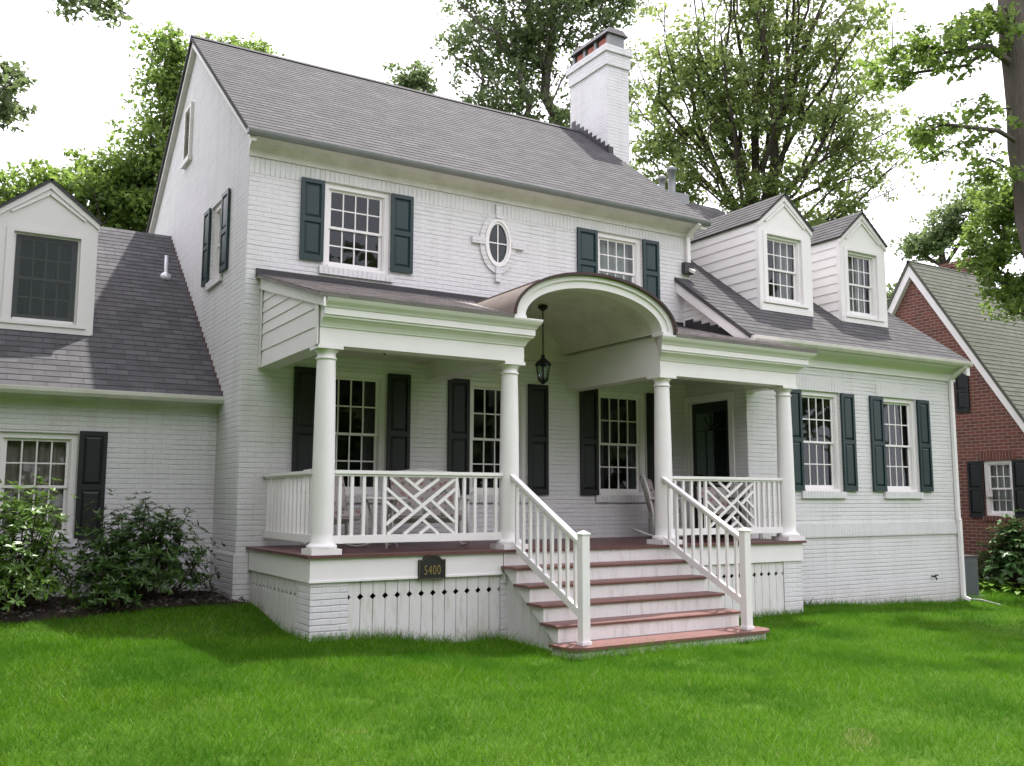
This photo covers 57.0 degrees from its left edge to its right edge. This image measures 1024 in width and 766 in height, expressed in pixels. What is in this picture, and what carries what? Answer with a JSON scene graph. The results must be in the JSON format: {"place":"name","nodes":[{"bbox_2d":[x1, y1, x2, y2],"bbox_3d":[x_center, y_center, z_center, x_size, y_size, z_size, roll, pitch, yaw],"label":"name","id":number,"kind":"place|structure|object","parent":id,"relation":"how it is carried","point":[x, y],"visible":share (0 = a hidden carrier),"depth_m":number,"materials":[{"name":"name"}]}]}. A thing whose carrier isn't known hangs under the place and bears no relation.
{"place":"outdoors","nodes":[
{"label":"outdoors","id":0,"kind":"place"},
{"bbox_2d":[0,585,1023,765],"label":"lawn","id":1,"kind":"structure","parent":0,"point":[924,761],"depth_m":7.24,"materials":[{"name":"plant"}]},
{"bbox_2d":[0,55,38,132],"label":"leafy tree","id":2,"kind":"object","parent":1,"relation":"on","point":[9,107],"visible":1,"depth_m":14.33,"materials":[{"name":"green plant"}]},
{"bbox_2d":[0,142,160,232],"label":"leafy tree","id":3,"kind":"object","parent":1,"relation":"on","point":[83,182],"visible":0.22,"depth_m":23.46,"materials":[{"name":"green plant"}]},
{"bbox_2d":[46,0,133,31],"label":"leafy tree","id":4,"kind":"object","parent":1,"relation":"on","point":[104,13],"visible":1,"depth_m":14.46,"materials":[{"name":"green plant"}]},
{"bbox_2d":[0,586,250,622],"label":"mulch bed","id":5,"kind":"object","parent":1,"relation":"on","point":[42,615],"visible":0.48,"depth_m":11.12,"materials":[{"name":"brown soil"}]},
{"bbox_2d":[0,474,85,613],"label":"rhododendron","id":6,"kind":"object","parent":5,"relation":"on","point":[17,592],"visible":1,"depth_m":10.95,"materials":[{"name":"green plant"}]},
{"bbox_2d":[59,566,143,613],"bbox_3d":[-4.853,2.484,11.180,0.946,0.613,0.778,4,-8,-31],"label":"rhododendron","id":7,"kind":"object","parent":5,"relation":"on","point":[114,597],"visible":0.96,"depth_m":11.08,"materials":[{"name":"green plant"}]},
{"bbox_2d":[55,488,224,599],"bbox_3d":[-4.603,2.093,12.018,2.207,1.486,1.727,4,-8,-31],"label":"rhododendron","id":8,"kind":"object","parent":5,"relation":"on","point":[144,579],"visible":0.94,"depth_m":11.68,"materials":[{"name":"green plant"}]},
{"bbox_2d":[88,19,285,227],"bbox_3d":[-8.666,-2.989,25.008,3.314,14.718,5.278,-2,-7,16],"label":"leafy tree","id":9,"kind":"object","parent":1,"relation":"on","point":[169,53],"visible":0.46,"depth_m":23.90,"materials":[{"name":"green plant"}]},
{"bbox_2d":[381,59,440,94],"bbox_3d":[-3.725,-3.060,33.033,2.285,17.403,2.431,4,-8,-31],"label":"leafy tree","id":10,"kind":"object","parent":1,"relation":"on","point":[418,79],"visible":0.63,"depth_m":33.66,"materials":[{"name":"green plant"}]},
{"bbox_2d":[0,27,972,658],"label":"white house","id":11,"kind":"structure","parent":1,"relation":"on","point":[262,295],"depth_m":13.92,"materials":[{"name":"brick"}]},
{"bbox_2d":[0,431,77,547],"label":"window","id":12,"kind":"structure","parent":11,"relation":"in","point":[23,455],"depth_m":12.41,"materials":[{"name":"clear glass"}]},
{"bbox_2d":[205,202,222,291],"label":"window","id":13,"kind":"structure","parent":11,"relation":"in","point":[217,277],"depth_m":14.46,"materials":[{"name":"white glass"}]},
{"bbox_2d":[301,469,371,547],"bbox_3d":[-2.227,1.562,11.882,0.630,1.029,0.912,7,-10,-43],"label":"rocking chair","id":14,"kind":"object","parent":11,"relation":"on","point":[345,515],"visible":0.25,"depth_m":11.95,"materials":[{"name":"white paint"}]},
{"bbox_2d":[318,182,393,282],"bbox_3d":[-2.413,-2.185,13.903,1.215,1.452,0.798,4,-8,-31],"label":"window","id":15,"kind":"structure","parent":11,"relation":"in","point":[356,220],"depth_m":13.91,"materials":[{"name":"clear glass"}]},
{"bbox_2d":[335,371,385,502],"bbox_3d":[-2.422,0.740,13.538,1.212,1.937,0.798,4,-8,-31],"label":"window","id":16,"kind":"structure","parent":11,"relation":"in","point":[360,397],"depth_m":13.61,"materials":[{"name":"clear glass"}]},
{"bbox_2d":[360,497,406,548],"bbox_3d":[-1.641,1.779,12.001,0.600,0.645,0.600,4,-8,-31],"label":"side table","id":17,"kind":"object","parent":11,"relation":"on","point":[387,498],"visible":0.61,"depth_m":11.91,"materials":[{"name":"white paint"}]},
{"bbox_2d":[386,468,471,546],"bbox_3d":[-1.137,1.637,12.479,1.070,1.029,0.912,2,-7,-17],"label":"rocking bench","id":18,"kind":"object","parent":11,"relation":"on","point":[423,496],"visible":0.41,"depth_m":12.58,"materials":[{"name":"white paint"}]},
{"bbox_2d":[418,555,445,579],"bbox_3d":[-0.936,2.152,11.026,0.350,0.282,0.032,4,-8,-31],"label":"house number plaque","id":19,"kind":"object","parent":11,"relation":"attached to","point":[431,566],"visible":1,"depth_m":11.02,"materials":[{"name":"brown metal"}]},
{"bbox_2d":[466,381,527,501],"bbox_3d":[-0.390,0.894,14.761,1.239,1.937,0.798,4,-8,-31],"label":"window","id":20,"kind":"structure","parent":11,"relation":"in","point":[485,397],"depth_m":15.06,"materials":[{"name":"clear glass"}]},
{"bbox_2d":[471,204,523,282],"bbox_3d":[-0.218,-2.193,14.799,0.940,1.240,0.054,4,-8,-31],"label":"oval window","id":21,"kind":"structure","parent":11,"relation":"in","point":[497,243],"depth_m":14.81,"materials":[{"name":"paint"}]},
{"bbox_2d":[535,305,550,383],"bbox_3d":[0.448,-0.550,13.622,0.270,1.140,0.234,4,-8,-31],"label":"porch lantern","id":22,"kind":"object","parent":11,"relation":"hanging from","point":[542,361],"visible":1,"depth_m":13.60,"materials":[{"name":"black metal"}]},
{"bbox_2d":[598,232,640,285],"bbox_3d":[1.762,-1.906,16.172,0.969,1.240,0.262,4,-8,-31],"label":"window","id":23,"kind":"structure","parent":11,"relation":"in","point":[618,256],"depth_m":16.30,"materials":[{"name":"white glass"}]},
{"bbox_2d":[595,391,645,501],"bbox_3d":[1.655,1.048,15.991,1.221,1.937,0.798,4,-8,-31],"label":"window","id":24,"kind":"structure","parent":11,"relation":"in","point":[621,414],"depth_m":16.02,"materials":[{"name":"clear glass"}]},
{"bbox_2d":[632,474,687,536],"bbox_3d":[2.414,1.979,15.215,0.912,1.029,0.570,0,-7,1],"label":"rocking chair","id":25,"kind":"object","parent":11,"relation":"on","point":[648,489],"visible":0.52,"depth_m":15.04,"materials":[{"name":"white paint"}]},
{"bbox_2d":[692,400,729,534],"bbox_3d":[3.372,1.441,15.924,0.100,2.240,0.910,4,-8,-31],"label":"door","id":26,"kind":"structure","parent":11,"relation":"in","point":[709,420],"depth_m":15.98,"materials":[{"name":"green paint"}]},
{"bbox_2d":[693,482,743,539],"bbox_3d":[3.155,1.973,14.586,0.650,0.889,0.912,1,-7,-6],"label":"porch chair","id":27,"kind":"object","parent":11,"relation":"on","point":[718,497],"visible":0.38,"depth_m":14.72,"materials":[{"name":"white wood"}]},
{"bbox_2d":[801,390,847,497],"bbox_3d":[5.101,1.035,16.383,1.182,1.922,0.798,4,-8,-31],"label":"window","id":28,"kind":"structure","parent":11,"relation":"in","point":[819,409],"depth_m":16.32,"materials":[{"name":"white glass"}]},
{"bbox_2d":[883,397,923,497],"bbox_3d":[6.897,1.170,17.464,1.164,1.922,0.798,4,-8,-31],"label":"window","id":29,"kind":"structure","parent":11,"relation":"in","point":[901,465],"depth_m":17.41,"materials":[{"name":"white glass"}]},
{"bbox_2d":[427,0,658,150],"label":"leafy tree","id":30,"kind":"object","parent":1,"relation":"on","point":[526,40],"visible":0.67,"depth_m":35.33,"materials":[{"name":"green plant"}]},
{"bbox_2d":[614,0,955,226],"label":"leafy tree","id":31,"kind":"object","parent":1,"relation":"on","point":[726,104],"visible":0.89,"depth_m":27.14,"materials":[{"name":"green plant"}]},
{"bbox_2d":[852,0,1023,256],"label":"leafy tree","id":32,"kind":"object","parent":1,"relation":"on","point":[1005,20],"visible":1,"depth_m":17.35,"materials":[{"name":"green plant"}]},
{"bbox_2d":[886,181,999,302],"bbox_3d":[16.043,-0.484,35.799,6.240,14.041,2.883,-5,-9,36],"label":"leafy tree","id":33,"kind":"object","parent":1,"relation":"on","point":[936,240],"visible":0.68,"depth_m":35.65,"materials":[{"name":"green plant"}]},
{"bbox_2d":[887,258,1023,582],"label":"red brick house","id":34,"kind":"structure","parent":1,"relation":"on","point":[941,303],"depth_m":21.85,"materials":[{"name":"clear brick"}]},
{"bbox_2d":[982,460,1017,520],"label":"window","id":35,"kind":"structure","parent":34,"relation":"in","point":[998,482],"depth_m":21.31,"materials":[{"name":"white glass"}]},
{"bbox_2d":[964,555,984,598],"bbox_3d":[8.610,3.847,18.379,0.800,0.970,0.770,4,-8,-31],"label":"air conditioner","id":36,"kind":"object","parent":1,"relation":"on","point":[971,574],"visible":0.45,"depth_m":18.18,"materials":[{"name":"grey paint"}]},
{"bbox_2d":[949,175,1023,325],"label":"leafy tree","id":37,"kind":"object","parent":1,"relation":"on","point":[989,260],"visible":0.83,"depth_m":19.97,"materials":[{"name":"green plant"}]},
{"bbox_2d":[972,598,1001,605],"bbox_3d":[8.650,3.989,17.164,0.200,0.059,0.738,0,-7,0],"label":"drain pipe","id":38,"kind":"object","parent":1,"relation":"on","point":[984,601],"visible":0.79,"depth_m":17.46,"materials":[{"name":"grey plastic"}]},
{"bbox_2d":[979,580,1005,593],"bbox_3d":[9.724,4.164,19.215,0.683,0.276,0.761,4,-8,-31],"label":"hosta","id":39,"kind":"object","parent":1,"relation":"on","point":[992,585],"visible":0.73,"depth_m":19.12,"materials":[{"name":"green plant"}]},
{"bbox_2d":[1001,582,1023,596],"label":"hosta","id":40,"kind":"object","parent":1,"relation":"on","point":[1010,589],"visible":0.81,"depth_m":18.73,"materials":[{"name":"green plant"}]},
{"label":"mulch bed","id":41,"kind":"structure","parent":1,"relation":"on","visible":0},
{"bbox_2d":[978,578,1002,592],"bbox_3d":[9.870,4.203,19.589,0.776,0.308,0.875,4,-8,-31],"label":"hosta","id":42,"kind":"object","parent":41,"relation":"on","point":[986,583],"visible":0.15,"depth_m":19.55,"materials":[{"name":"green plant"}]},
{"bbox_2d":[974,522,1022,584],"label":"viburnum","id":43,"kind":"object","parent":41,"relation":"on","point":[981,560],"visible":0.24,"depth_m":20.31,"materials":[{"name":"green plant"}]},
{"bbox_2d":[979,509,1023,587],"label":"viburnum","id":44,"kind":"object","parent":41,"relation":"on","point":[1011,563],"visible":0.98,"depth_m":19.28,"materials":[{"name":"green plant"}]},
{"bbox_2d":[0,0,1023,292],"label":"sky","id":45,"kind":"structure","parent":0,"point":[82,70],"materials":[{"name":"white"}]},
{"bbox_2d":[735,477,761,538],"bbox_3d":[3.713,1.965,14.801,0.340,0.965,0.260,4,-8,-31],"label":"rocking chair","id":46,"kind":"object","parent":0,"point":[746,506],"visible":0.27,"depth_m":14.80,"materials":[{"name":"white paint"}]}
]}

